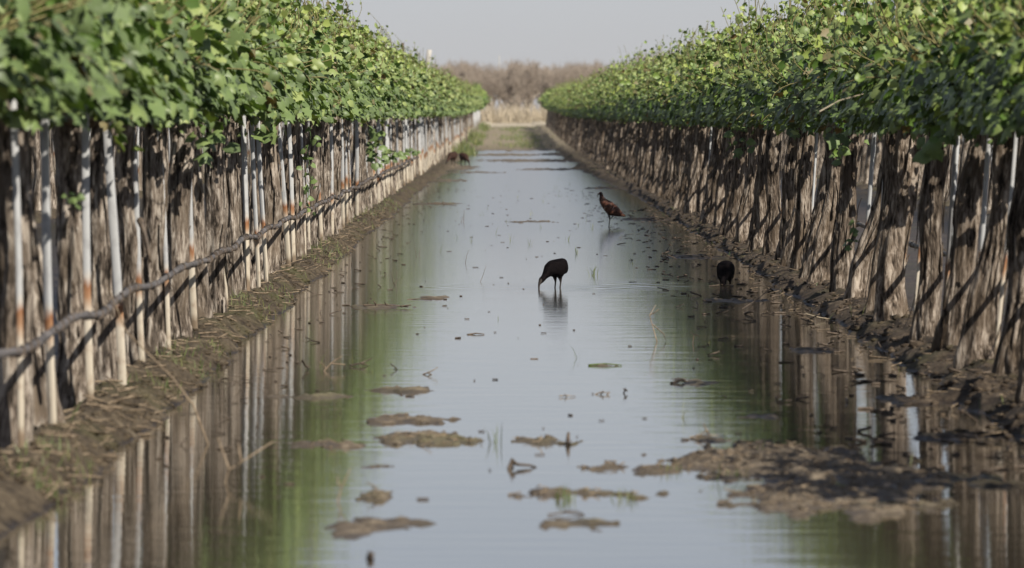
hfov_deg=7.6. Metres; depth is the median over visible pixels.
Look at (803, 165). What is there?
grapevine
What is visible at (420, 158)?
grape stake
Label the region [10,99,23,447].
grape stake
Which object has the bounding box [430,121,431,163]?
grape stake
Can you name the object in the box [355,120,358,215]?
grape stake
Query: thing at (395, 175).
grapevine
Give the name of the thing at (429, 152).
grape stake
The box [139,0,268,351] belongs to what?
grapevine
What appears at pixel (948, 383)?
dark mud clods
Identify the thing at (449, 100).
grapevine
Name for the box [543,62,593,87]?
bare tree
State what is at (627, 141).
grapevine
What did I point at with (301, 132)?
grape stake
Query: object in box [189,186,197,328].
grape stake
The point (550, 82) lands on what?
bare tree
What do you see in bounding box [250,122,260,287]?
grape stake
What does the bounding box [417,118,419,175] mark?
grape stake
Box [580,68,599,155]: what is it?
grapevine
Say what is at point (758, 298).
cane
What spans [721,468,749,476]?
grass tuft
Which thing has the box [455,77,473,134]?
grapevine
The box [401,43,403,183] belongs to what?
metal post
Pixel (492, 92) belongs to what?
bare tree
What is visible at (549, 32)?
sky
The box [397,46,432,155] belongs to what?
grapevine
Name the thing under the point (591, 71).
bare tree
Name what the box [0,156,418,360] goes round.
irrigation hose
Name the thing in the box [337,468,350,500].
cane
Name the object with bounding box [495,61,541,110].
bare tree
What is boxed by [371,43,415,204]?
grapevine
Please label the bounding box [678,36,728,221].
grapevine
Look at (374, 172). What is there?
grape stake
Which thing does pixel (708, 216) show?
grapevine
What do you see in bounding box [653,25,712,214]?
grapevine
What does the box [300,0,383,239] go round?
grapevine
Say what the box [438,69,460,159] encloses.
grapevine
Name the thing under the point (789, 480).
island litter
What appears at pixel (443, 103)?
grapevine
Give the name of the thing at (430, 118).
grapevine
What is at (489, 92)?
bare tree
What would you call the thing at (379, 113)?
grapevine
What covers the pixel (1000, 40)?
grapevine
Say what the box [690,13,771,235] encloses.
grapevine
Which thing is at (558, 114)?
grapevine
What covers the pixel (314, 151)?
grapevine
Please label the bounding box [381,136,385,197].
grape stake
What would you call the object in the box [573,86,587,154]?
grapevine
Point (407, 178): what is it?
grape stake
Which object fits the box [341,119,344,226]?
grape stake
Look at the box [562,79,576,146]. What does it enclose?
grapevine
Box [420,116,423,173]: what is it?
grape stake
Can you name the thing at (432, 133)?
grape stake
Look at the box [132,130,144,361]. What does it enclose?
grape stake
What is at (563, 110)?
grapevine
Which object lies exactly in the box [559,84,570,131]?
grapevine
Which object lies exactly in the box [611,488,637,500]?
grass tuft
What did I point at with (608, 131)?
grapevine
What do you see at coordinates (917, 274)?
grape stake
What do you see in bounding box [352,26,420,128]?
grapevine
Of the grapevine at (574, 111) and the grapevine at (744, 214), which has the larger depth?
the grapevine at (574, 111)
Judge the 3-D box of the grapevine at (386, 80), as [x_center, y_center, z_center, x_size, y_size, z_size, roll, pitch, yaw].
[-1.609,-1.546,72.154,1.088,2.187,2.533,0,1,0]
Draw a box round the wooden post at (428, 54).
[425,49,431,67]
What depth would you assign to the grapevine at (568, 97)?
223.28 m
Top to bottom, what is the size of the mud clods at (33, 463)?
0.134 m
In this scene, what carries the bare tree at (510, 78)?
on the ground at (22, 503)
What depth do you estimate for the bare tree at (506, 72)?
544.30 m
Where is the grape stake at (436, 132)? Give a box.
[436,116,437,144]
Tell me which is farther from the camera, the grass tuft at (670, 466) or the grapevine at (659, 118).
the grapevine at (659, 118)
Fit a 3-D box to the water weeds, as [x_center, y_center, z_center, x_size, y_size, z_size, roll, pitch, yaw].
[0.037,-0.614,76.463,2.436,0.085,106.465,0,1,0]
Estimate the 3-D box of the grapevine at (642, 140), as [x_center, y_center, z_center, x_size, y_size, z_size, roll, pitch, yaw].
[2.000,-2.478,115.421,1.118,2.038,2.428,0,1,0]
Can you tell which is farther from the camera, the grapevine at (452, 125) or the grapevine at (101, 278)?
the grapevine at (452, 125)
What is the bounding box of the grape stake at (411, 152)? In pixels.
[410,120,412,180]
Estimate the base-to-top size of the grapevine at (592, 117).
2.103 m
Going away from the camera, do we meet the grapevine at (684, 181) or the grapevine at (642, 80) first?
the grapevine at (684, 181)
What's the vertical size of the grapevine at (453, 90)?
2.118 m
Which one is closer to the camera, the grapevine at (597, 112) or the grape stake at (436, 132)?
the grapevine at (597, 112)
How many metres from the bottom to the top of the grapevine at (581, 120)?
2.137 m
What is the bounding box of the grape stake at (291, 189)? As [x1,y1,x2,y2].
[287,121,295,261]
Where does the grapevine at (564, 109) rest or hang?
on the ground at (22, 503)
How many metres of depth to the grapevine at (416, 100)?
96.09 m
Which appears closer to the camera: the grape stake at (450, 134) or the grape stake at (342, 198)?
the grape stake at (342, 198)
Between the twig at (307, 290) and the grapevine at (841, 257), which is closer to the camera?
the grapevine at (841, 257)
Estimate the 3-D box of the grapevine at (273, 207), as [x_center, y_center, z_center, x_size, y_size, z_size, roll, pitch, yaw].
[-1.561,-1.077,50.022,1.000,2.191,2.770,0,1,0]
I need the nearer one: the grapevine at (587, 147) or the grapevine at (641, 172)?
the grapevine at (641, 172)
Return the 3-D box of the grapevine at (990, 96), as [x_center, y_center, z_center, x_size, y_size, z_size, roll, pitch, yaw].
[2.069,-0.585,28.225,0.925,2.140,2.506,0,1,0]
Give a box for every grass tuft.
[467,124,479,140]
[554,483,574,500]
[588,265,598,275]
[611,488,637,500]
[654,461,681,470]
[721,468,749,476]
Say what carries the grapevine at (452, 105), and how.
on the ground at (22, 503)
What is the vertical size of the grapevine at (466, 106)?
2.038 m
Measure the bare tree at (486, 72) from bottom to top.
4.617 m
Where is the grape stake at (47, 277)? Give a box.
[40,112,56,425]
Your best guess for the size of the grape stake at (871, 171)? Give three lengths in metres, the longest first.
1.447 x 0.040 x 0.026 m
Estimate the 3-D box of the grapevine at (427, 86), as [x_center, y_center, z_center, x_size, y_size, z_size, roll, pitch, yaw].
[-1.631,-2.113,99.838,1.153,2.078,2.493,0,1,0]
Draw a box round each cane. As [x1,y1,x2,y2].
[106,284,208,443]
[218,438,272,481]
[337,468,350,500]
[742,284,775,308]
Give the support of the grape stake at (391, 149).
on the ground at (22, 503)
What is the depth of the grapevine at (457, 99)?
171.50 m
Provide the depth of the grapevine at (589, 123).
189.40 m
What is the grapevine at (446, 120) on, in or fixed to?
on the ground at (22, 503)
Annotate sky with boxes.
[278,0,895,112]
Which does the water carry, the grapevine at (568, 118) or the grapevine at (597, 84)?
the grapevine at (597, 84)
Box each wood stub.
[366,551,373,559]
[565,432,570,444]
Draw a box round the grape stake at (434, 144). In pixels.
[434,123,434,164]
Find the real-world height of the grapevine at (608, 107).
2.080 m
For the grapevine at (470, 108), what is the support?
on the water
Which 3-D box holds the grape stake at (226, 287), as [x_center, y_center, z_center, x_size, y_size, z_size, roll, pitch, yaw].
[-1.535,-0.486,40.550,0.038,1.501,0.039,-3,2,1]
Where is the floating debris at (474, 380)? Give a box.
[64,190,970,503]
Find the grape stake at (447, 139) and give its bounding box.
[447,125,447,154]
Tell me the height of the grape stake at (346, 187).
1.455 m
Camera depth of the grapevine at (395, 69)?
78.08 m
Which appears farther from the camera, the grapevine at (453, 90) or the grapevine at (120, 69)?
the grapevine at (453, 90)
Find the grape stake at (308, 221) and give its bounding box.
[306,160,310,245]
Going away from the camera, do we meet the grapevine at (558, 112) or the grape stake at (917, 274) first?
the grape stake at (917, 274)
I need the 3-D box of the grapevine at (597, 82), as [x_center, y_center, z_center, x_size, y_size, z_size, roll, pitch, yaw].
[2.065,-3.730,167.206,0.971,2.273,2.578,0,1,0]
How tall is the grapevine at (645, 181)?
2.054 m
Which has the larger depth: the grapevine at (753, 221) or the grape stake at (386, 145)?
the grape stake at (386, 145)
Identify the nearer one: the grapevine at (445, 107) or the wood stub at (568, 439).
the wood stub at (568, 439)
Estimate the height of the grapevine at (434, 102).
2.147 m
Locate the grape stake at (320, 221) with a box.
[318,188,322,240]
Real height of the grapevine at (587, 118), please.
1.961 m
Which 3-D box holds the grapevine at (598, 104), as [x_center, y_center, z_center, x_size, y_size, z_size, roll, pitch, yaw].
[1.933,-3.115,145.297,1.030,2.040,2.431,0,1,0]
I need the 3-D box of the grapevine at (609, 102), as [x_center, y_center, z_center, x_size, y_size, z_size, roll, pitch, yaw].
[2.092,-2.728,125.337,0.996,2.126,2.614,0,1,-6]
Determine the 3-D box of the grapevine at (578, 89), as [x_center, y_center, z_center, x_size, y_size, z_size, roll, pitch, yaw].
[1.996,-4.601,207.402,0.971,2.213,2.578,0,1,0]
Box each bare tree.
[432,58,488,75]
[438,65,458,75]
[444,59,486,90]
[454,62,496,99]
[468,66,518,111]
[473,66,504,110]
[476,59,495,111]
[486,63,533,110]
[489,63,505,113]
[490,58,541,108]
[493,62,531,110]
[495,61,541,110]
[501,56,558,113]
[517,64,578,107]
[518,61,565,111]
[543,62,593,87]
[563,60,612,81]
[575,61,604,82]
[581,64,614,75]
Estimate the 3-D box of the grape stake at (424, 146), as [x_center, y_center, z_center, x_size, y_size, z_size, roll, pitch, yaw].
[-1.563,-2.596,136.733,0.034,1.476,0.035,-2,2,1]
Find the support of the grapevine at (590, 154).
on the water
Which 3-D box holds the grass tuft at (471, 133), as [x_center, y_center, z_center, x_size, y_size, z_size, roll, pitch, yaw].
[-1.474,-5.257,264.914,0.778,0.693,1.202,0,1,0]
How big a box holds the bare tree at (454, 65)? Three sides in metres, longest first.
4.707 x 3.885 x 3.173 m
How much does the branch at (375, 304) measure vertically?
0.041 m
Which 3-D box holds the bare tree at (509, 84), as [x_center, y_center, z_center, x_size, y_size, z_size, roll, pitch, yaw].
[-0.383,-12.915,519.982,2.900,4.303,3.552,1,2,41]
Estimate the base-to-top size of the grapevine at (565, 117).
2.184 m
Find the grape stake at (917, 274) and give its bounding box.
[913,239,919,313]
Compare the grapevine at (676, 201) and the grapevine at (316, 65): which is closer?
the grapevine at (316, 65)
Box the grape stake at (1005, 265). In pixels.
[993,131,1017,358]
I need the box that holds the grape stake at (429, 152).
[429,137,429,167]
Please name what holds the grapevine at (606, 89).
on the ground at (22, 503)
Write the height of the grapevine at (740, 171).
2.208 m
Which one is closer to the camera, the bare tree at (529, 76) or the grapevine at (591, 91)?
the grapevine at (591, 91)
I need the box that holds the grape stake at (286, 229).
[278,123,290,266]
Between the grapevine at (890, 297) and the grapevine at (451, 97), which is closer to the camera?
the grapevine at (890, 297)
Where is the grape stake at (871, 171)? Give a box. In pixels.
[865,132,876,225]
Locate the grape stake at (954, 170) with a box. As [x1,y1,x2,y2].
[943,136,959,298]
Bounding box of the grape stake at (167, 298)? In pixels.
[157,130,170,350]
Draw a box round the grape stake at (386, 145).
[385,118,387,189]
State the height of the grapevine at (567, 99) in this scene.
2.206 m
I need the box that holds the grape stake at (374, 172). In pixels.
[372,125,375,195]
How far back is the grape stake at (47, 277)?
25.70 m
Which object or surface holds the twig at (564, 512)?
on the water
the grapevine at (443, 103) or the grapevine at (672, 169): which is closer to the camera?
the grapevine at (672, 169)
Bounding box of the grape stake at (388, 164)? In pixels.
[387,120,389,193]
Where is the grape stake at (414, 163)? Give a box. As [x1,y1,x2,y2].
[413,142,415,176]
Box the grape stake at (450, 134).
[449,116,450,151]
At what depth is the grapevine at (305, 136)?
58.03 m
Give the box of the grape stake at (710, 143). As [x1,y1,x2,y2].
[708,127,711,164]
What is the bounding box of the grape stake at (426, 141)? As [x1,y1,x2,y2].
[425,117,427,169]
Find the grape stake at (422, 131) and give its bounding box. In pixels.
[421,117,422,147]
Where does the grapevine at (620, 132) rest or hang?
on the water
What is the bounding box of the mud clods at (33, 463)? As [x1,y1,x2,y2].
[0,199,401,502]
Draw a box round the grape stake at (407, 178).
[405,119,408,182]
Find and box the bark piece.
[670,379,688,383]
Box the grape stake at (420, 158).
[419,128,421,174]
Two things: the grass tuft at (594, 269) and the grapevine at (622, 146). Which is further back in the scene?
the grapevine at (622, 146)
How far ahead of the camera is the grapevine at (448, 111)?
155.95 m
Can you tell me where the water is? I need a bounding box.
[0,149,1023,567]
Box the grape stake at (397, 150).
[396,117,399,188]
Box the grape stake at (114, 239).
[102,120,126,384]
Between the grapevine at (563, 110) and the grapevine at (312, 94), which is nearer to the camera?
the grapevine at (312, 94)
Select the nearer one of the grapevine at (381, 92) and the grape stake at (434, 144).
the grapevine at (381, 92)
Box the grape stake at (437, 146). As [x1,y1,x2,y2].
[437,120,438,162]
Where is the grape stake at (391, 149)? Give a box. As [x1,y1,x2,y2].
[390,119,392,189]
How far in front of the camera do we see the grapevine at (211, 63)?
31.73 m
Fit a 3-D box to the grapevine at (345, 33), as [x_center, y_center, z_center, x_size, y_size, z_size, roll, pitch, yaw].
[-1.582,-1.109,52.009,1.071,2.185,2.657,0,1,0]
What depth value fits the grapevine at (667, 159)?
95.26 m
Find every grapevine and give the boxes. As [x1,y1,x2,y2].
[0,0,132,134]
[0,0,154,448]
[27,0,208,427]
[49,0,190,409]
[51,0,257,364]
[89,0,239,385]
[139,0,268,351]
[167,0,305,339]
[189,0,291,318]
[204,0,311,312]
[225,3,328,277]
[226,0,315,295]
[235,0,334,288]
[248,0,345,279]
[262,0,350,272]
[278,1,357,264]
[282,0,354,262]
[292,0,371,248]
[294,0,364,256]
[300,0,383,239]
[308,0,375,246]
[308,2,387,123]
[311,1,379,235]
[316,2,387,234]
[317,0,388,229]
[324,1,394,191]
[325,16,398,217]
[332,3,396,221]
[351,20,408,214]
[352,20,405,211]
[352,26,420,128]
[360,25,413,209]
[363,12,413,206]
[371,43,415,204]
[375,27,420,200]
[376,43,435,190]
[381,28,420,162]
[381,34,421,196]
[382,35,420,169]
[383,41,429,194]
[386,28,431,186]
[390,42,430,193]
[391,32,427,118]
[396,40,435,187]
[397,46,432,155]
[404,46,437,157]
[404,47,439,178]
[404,53,438,131]
[405,48,435,181]
[405,48,435,182]
[410,51,438,176]
[412,52,445,175]
[414,52,445,174]
[416,59,442,149]
[417,58,446,173]
[421,61,446,173]
[423,56,451,171]
[423,61,458,113]
[424,64,455,162]
[429,55,450,116]
[429,59,454,167]
[430,64,460,144]
[430,65,455,162]
[430,69,458,151]
[431,64,456,161]
[431,70,456,164]
[433,63,455,164]
[435,85,451,115]
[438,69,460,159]
[439,68,463,157]
[441,71,462,148]
[443,68,462,153]
[444,72,467,155]
[446,69,465,141]
[448,73,467,153]
[449,79,470,145]
[451,97,471,149]
[452,71,469,150]
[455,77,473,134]
[459,85,475,141]
[461,83,479,141]
[462,85,477,139]
[465,83,480,141]
[551,89,559,135]
[552,81,565,136]
[553,83,563,137]
[554,101,565,139]
[555,80,566,139]
[555,85,568,142]
[556,84,571,143]
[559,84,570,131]
[560,81,573,142]
[560,84,571,144]
[560,89,572,132]
[561,82,577,146]
[561,96,575,145]
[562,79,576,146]
[562,83,577,148]
[564,80,575,147]
[565,84,579,149]
[565,89,582,150]
[566,73,585,147]
[567,75,584,146]
[567,76,584,133]
[568,72,587,124]
[569,77,591,151]
[571,85,583,152]
[572,70,595,154]
[573,75,593,156]
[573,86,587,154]
[575,74,594,158]
[576,73,594,156]
[576,77,592,146]
[577,74,594,156]
[577,76,596,159]
[578,68,603,161]
[579,67,598,159]
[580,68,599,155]
[583,72,605,162]
[585,58,619,166]
[585,66,606,129]
[586,67,610,162]
[587,63,619,161]
[587,73,608,163]
[588,65,615,168]
[588,70,617,163]
[590,68,608,99]
[594,68,614,166]
[595,60,632,169]
[596,63,633,170]
[597,60,625,169]
[597,61,634,169]
[600,46,633,173]
[601,57,632,174]
[601,65,636,172]
[603,59,630,175]
[604,49,638,176]
[607,53,642,171]
[608,52,639,178]
[609,51,656,183]
[611,35,664,184]
[613,50,656,173]
[613,66,643,179]
[616,40,656,186]
[617,52,647,181]
[620,46,667,188]
[623,40,664,186]
[625,36,686,193]
[626,43,680,189]
[626,44,674,192]
[630,29,690,195]
[631,41,665,191]
[634,50,673,197]
[642,37,691,200]
[644,30,695,202]
[649,32,704,203]
[652,25,709,208]
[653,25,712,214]
[653,32,709,209]
[656,20,717,211]
[661,28,712,215]
[662,0,751,223]
[671,21,723,214]
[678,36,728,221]
[681,2,754,226]
[690,0,786,237]
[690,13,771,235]
[692,4,760,196]
[698,0,797,251]
[703,1,795,242]
[712,10,789,244]
[720,0,813,254]
[738,0,821,265]
[740,2,842,259]
[742,0,876,278]
[744,0,848,271]
[761,0,867,283]
[770,0,924,291]
[797,0,951,321]
[798,0,898,301]
[809,0,927,312]
[820,0,971,342]
[868,0,993,352]
[899,0,1022,372]
[913,0,1023,376]
[953,0,1023,403]
[986,0,1023,121]
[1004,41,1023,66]
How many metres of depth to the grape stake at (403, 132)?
110.29 m
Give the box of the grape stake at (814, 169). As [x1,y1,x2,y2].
[810,132,817,219]
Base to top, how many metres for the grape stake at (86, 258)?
1.527 m
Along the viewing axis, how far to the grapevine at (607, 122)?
155.34 m
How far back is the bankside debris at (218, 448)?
39.24 m
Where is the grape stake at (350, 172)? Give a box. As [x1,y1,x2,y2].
[348,129,351,211]
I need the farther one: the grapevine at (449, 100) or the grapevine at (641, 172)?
the grapevine at (449, 100)
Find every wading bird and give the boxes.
[446,151,457,166]
[459,152,469,165]
[538,258,567,288]
[597,192,624,226]
[717,260,734,285]
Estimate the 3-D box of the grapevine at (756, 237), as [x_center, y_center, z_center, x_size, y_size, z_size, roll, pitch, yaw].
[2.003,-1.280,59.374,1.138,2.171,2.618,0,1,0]
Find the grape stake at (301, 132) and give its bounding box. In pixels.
[300,123,306,255]
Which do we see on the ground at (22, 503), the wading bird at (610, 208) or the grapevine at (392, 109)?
the grapevine at (392, 109)
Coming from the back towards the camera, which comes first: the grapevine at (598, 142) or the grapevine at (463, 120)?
the grapevine at (463, 120)
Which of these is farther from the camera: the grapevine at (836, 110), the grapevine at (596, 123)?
the grapevine at (596, 123)
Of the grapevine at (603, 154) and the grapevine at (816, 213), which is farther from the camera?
the grapevine at (603, 154)
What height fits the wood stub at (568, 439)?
0.048 m
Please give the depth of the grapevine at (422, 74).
97.94 m
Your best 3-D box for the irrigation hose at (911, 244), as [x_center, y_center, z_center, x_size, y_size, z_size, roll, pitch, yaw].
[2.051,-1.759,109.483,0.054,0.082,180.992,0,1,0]
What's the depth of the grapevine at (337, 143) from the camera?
67.92 m
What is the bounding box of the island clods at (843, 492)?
[310,413,958,511]
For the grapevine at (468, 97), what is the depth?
203.87 m
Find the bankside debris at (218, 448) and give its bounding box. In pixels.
[162,188,853,468]
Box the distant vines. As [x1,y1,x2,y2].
[32,80,1022,210]
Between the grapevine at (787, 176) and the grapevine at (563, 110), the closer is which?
the grapevine at (787, 176)
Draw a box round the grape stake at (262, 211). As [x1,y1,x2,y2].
[256,117,267,281]
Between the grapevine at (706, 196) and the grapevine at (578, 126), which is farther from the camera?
the grapevine at (578, 126)
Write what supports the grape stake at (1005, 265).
on the ground at (22, 503)
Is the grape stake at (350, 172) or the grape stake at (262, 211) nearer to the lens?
the grape stake at (262, 211)
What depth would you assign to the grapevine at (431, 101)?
120.01 m
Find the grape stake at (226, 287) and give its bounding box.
[224,269,228,307]
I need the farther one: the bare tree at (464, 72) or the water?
the bare tree at (464, 72)
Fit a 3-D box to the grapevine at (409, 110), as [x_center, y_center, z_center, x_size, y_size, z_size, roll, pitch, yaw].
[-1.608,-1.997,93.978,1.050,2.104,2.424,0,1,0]
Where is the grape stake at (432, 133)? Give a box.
[431,118,433,163]
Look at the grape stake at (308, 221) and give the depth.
58.76 m
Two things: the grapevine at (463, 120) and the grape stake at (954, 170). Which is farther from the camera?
the grapevine at (463, 120)
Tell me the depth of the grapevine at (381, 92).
70.04 m
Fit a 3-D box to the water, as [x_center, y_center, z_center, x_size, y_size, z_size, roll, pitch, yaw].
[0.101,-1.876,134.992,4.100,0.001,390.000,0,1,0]
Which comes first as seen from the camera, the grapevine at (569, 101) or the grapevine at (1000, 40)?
the grapevine at (1000, 40)
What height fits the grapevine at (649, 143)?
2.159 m
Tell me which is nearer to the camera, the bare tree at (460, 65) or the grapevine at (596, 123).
the grapevine at (596, 123)
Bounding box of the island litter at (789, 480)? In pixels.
[326,430,950,510]
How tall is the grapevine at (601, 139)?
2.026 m
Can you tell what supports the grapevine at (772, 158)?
on the ground at (22, 503)
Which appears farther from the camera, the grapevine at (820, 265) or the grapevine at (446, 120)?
the grapevine at (446, 120)
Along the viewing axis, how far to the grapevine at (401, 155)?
91.93 m
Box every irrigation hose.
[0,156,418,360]
[781,198,1007,277]
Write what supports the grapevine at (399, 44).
on the ground at (22, 503)
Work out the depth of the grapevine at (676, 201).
87.22 m
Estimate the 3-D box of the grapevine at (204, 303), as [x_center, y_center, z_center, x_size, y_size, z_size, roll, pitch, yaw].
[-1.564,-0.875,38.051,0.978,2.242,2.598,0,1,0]
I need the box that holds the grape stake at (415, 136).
[415,119,416,150]
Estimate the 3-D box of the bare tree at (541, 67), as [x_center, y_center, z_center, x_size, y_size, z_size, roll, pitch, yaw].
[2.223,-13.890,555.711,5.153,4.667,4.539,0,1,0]
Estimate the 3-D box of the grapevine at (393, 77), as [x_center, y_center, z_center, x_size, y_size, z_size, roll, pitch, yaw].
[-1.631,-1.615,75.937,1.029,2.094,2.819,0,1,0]
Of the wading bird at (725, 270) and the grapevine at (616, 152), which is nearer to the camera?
the wading bird at (725, 270)
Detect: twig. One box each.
[294,282,323,294]
[349,358,371,365]
[507,458,535,468]
[548,511,584,515]
[649,305,665,341]
[690,423,724,437]
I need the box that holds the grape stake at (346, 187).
[344,136,347,223]
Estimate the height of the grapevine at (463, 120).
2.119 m
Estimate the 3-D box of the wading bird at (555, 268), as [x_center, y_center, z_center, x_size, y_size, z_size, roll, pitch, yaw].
[0.259,-0.059,49.276,0.116,0.211,0.294,1,2,38]
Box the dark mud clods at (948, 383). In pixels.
[647,197,1023,442]
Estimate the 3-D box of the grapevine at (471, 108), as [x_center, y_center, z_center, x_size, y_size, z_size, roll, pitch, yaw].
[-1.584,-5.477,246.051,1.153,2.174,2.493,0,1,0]
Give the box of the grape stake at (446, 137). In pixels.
[445,118,446,156]
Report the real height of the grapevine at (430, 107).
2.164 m
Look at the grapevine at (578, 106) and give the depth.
191.20 m
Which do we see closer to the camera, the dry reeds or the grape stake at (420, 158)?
the grape stake at (420, 158)
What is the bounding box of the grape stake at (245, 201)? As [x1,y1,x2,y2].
[241,114,249,290]
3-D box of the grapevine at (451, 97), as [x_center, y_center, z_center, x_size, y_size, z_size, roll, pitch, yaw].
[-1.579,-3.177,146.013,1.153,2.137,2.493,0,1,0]
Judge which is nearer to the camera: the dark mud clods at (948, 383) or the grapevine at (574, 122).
the dark mud clods at (948, 383)
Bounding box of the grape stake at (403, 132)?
[402,117,404,185]
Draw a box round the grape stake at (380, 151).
[379,120,382,185]
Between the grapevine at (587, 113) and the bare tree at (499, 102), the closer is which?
the grapevine at (587, 113)
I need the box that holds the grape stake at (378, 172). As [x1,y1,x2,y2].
[376,119,379,202]
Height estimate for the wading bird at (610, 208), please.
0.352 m
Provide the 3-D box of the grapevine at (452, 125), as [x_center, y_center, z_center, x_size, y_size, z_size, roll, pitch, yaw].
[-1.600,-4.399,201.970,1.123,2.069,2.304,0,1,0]
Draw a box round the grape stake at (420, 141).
[419,117,421,166]
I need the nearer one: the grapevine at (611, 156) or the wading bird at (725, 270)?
the wading bird at (725, 270)
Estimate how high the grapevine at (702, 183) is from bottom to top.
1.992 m
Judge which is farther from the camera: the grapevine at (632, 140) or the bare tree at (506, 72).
the bare tree at (506, 72)
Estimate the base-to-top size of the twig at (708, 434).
0.052 m
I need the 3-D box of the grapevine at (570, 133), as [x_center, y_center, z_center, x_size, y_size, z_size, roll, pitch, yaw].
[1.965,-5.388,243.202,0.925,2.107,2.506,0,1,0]
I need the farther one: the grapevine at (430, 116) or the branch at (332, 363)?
the grapevine at (430, 116)
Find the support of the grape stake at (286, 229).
on the ground at (22, 503)
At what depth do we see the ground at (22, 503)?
29.55 m
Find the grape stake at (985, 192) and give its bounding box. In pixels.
[978,134,991,259]
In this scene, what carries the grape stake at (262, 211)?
on the ground at (22, 503)
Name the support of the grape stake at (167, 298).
on the ground at (22, 503)
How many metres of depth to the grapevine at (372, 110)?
65.96 m
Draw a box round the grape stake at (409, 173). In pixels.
[407,119,410,182]
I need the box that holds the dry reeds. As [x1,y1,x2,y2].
[480,102,546,122]
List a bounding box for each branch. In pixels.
[319,356,344,370]
[363,301,410,306]
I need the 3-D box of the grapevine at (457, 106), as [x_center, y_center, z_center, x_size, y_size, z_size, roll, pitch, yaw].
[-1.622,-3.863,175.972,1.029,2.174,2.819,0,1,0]
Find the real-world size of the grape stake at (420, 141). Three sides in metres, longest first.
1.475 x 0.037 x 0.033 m
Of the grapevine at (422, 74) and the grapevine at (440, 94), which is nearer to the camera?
the grapevine at (422, 74)
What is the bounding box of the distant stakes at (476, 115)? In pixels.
[53,111,992,186]
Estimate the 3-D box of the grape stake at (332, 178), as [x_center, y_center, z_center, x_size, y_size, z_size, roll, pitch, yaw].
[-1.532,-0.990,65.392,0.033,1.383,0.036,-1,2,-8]
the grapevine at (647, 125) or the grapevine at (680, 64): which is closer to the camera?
the grapevine at (680, 64)
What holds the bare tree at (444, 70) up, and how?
on the ground at (22, 503)
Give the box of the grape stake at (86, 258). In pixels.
[82,113,93,401]
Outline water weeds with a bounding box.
[320,178,913,482]
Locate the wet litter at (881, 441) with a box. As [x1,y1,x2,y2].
[611,205,1023,471]
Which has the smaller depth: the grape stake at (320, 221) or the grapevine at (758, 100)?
the grapevine at (758, 100)
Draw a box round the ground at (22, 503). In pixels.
[0,113,1023,539]
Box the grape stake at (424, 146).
[423,116,425,171]
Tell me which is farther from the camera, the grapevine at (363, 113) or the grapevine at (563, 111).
the grapevine at (563, 111)
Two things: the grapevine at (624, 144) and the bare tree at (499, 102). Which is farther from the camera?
the bare tree at (499, 102)
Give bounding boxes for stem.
[588,363,621,365]
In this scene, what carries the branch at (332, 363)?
on the water
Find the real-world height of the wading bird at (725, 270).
0.182 m
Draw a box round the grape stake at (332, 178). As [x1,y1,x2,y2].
[330,123,333,234]
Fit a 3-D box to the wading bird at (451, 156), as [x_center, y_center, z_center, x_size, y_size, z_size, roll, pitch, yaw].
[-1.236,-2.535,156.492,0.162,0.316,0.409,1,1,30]
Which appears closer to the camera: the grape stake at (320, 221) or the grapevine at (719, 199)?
the grape stake at (320, 221)
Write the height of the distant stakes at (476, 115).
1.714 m
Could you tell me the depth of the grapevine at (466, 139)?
264.02 m
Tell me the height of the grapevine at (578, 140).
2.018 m
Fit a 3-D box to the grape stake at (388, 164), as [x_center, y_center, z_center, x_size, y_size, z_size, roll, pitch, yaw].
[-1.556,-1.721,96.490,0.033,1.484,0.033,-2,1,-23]
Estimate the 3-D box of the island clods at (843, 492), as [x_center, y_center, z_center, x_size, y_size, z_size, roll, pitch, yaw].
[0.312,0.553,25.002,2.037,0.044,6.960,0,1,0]
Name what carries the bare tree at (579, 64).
on the ground at (22, 503)
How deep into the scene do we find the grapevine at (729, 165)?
69.58 m
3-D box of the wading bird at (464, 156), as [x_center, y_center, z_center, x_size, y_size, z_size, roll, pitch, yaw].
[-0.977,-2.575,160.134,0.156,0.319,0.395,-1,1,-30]

